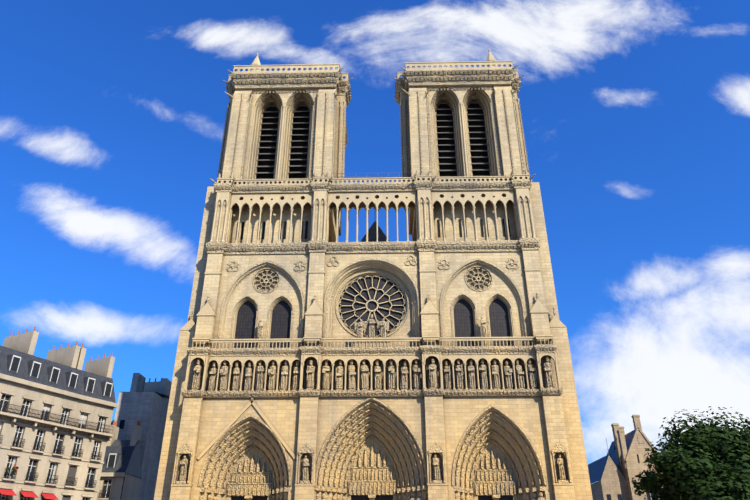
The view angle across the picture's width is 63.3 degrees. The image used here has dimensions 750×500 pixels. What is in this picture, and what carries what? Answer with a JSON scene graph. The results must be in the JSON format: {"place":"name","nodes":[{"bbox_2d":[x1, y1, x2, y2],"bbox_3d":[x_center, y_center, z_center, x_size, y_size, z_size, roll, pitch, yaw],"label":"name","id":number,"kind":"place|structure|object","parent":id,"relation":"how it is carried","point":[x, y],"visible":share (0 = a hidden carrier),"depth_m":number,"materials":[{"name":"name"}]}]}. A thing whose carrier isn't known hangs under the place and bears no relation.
{"place":"outdoors","nodes":[
{"label":"outdoors","id":0,"kind":"place"},
{"bbox_2d":[154,86,592,499],"bbox_3d":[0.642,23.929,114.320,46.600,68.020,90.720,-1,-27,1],"label":"cathedral","id":1,"kind":"structure","parent":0,"point":[545,423],"depth_m":74.67,"materials":[{"name":"beige stone"}]},
{"bbox_2d":[173,65,571,499],"bbox_3d":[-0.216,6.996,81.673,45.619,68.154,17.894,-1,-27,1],"label":"cathedral sculpture","id":2,"kind":"object","parent":1,"relation":"attached to","point":[371,447],"visible":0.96,"depth_m":69.02,"materials":[{"name":"beige stone"}]},
{"bbox_2d":[171,49,573,486],"bbox_3d":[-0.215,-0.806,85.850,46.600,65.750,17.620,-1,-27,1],"label":"trim","id":3,"kind":"structure","parent":1,"relation":"attached to","point":[476,279],"depth_m":79.74,"materials":[{"name":"beige stone"}]},
{"bbox_2d":[232,495,512,499],"bbox_3d":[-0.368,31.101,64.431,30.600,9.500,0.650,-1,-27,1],"label":"doors","id":4,"kind":"structure","parent":1,"relation":"in","point":[365,497],"depth_m":66.52,"materials":[{"name":"red wood"}]},
{"bbox_2d":[255,102,490,178],"bbox_3d":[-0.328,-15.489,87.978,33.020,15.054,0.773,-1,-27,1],"label":"louvers","id":5,"kind":"object","parent":1,"relation":"in","point":[308,141],"visible":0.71,"depth_m":87.54,"materials":[{"name":"black wood"}]},
{"bbox_2d":[334,172,608,453],"bbox_3d":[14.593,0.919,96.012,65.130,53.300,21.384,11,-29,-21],"label":"metalwork","id":6,"kind":"object","parent":1,"relation":"on","point":[399,181],"visible":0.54,"depth_m":84.09,"materials":[{"name":"silver metal"}]},
{"bbox_2d":[0,0,749,482],"label":"sky","id":7,"kind":"structure","parent":0,"point":[635,115],"materials":[{"name":"blue"}]},
{"label":"ground","id":8,"kind":"structure","parent":0,"visible":0},
{"bbox_2d":[0,331,160,499],"bbox_3d":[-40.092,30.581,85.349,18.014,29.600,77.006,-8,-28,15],"label":"haussmann stone","id":9,"kind":"object","parent":8,"relation":"on","point":[18,391],"visible":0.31,"depth_m":73.40,"materials":[{"name":"beige stone"}]},
{"bbox_2d":[0,466,58,499],"bbox_3d":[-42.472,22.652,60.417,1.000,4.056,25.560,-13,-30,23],"label":"awnings","id":10,"kind":"object","parent":9,"relation":"on","point":[25,493],"visible":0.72,"depth_m":67.26,"materials":[{"name":"red fabric"}]},
{"bbox_2d":[0,401,104,499],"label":"window curtains","id":11,"kind":"object","parent":9,"relation":"in","point":[48,408],"depth_m":71.87,"materials":[{"name":"white fabric"}]},
{"bbox_2d":[0,402,113,497],"bbox_3d":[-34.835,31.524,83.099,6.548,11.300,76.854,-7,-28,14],"label":"iron balcony","id":12,"kind":"object","parent":9,"relation":"on","point":[77,423],"visible":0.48,"depth_m":71.67,"materials":[{"name":"black metal"}]},
{"bbox_2d":[42,465,76,499],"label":"window shutters","id":13,"kind":"object","parent":9,"relation":"attached to","point":[71,471],"depth_m":72.96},
{"bbox_2d":[0,346,169,477],"bbox_3d":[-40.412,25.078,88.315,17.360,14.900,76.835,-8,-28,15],"label":"zinc roofs","id":14,"kind":"object","parent":9,"relation":"on","point":[128,459],"visible":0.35,"depth_m":77.67,"materials":[{"name":"grey metal"}]},
{"bbox_2d":[10,327,161,425],"bbox_3d":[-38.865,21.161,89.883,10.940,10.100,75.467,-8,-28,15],"label":"chimney pots","id":15,"kind":"object","parent":9,"relation":"on","point":[115,423],"visible":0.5,"depth_m":84.07,"materials":[{"name":"brown"}]},
{"bbox_2d":[0,355,651,499],"bbox_3d":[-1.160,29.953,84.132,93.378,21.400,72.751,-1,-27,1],"label":"window frames","id":16,"kind":"structure","parent":9,"relation":"in","point":[45,409],"depth_m":73.24,"materials":[{"name":"white wood"}]},
{"bbox_2d":[114,373,171,499],"bbox_3d":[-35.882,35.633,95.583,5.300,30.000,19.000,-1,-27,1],"label":"building wall","id":17,"kind":"structure","parent":8,"relation":"on","point":[147,410],"depth_m":91.27,"materials":[{"name":"paint"}]},
{"bbox_2d":[0,357,654,499],"bbox_3d":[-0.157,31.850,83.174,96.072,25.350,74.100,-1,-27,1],"label":"window glass","id":18,"kind":"object","parent":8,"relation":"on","point":[35,371],"visible":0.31,"depth_m":73.80,"materials":[{"name":"black glass"}]},
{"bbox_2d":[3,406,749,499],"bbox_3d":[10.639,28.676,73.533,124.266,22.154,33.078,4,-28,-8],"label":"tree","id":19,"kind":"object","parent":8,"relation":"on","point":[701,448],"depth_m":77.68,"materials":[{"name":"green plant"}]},
{"bbox_2d":[591,415,662,499],"bbox_3d":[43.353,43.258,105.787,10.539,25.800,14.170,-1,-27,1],"label":"stone house","id":20,"kind":"structure","parent":8,"relation":"on","point":[613,482],"depth_m":102.55,"materials":[{"name":"beige stone"}]},
{"bbox_2d":[360,221,634,483],"bbox_3d":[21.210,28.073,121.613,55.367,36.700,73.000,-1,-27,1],"label":"slate roofs","id":21,"kind":"object","parent":20,"relation":"on","point":[596,468],"visible":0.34,"depth_m":105.54,"materials":[{"name":"stone"}]}
]}

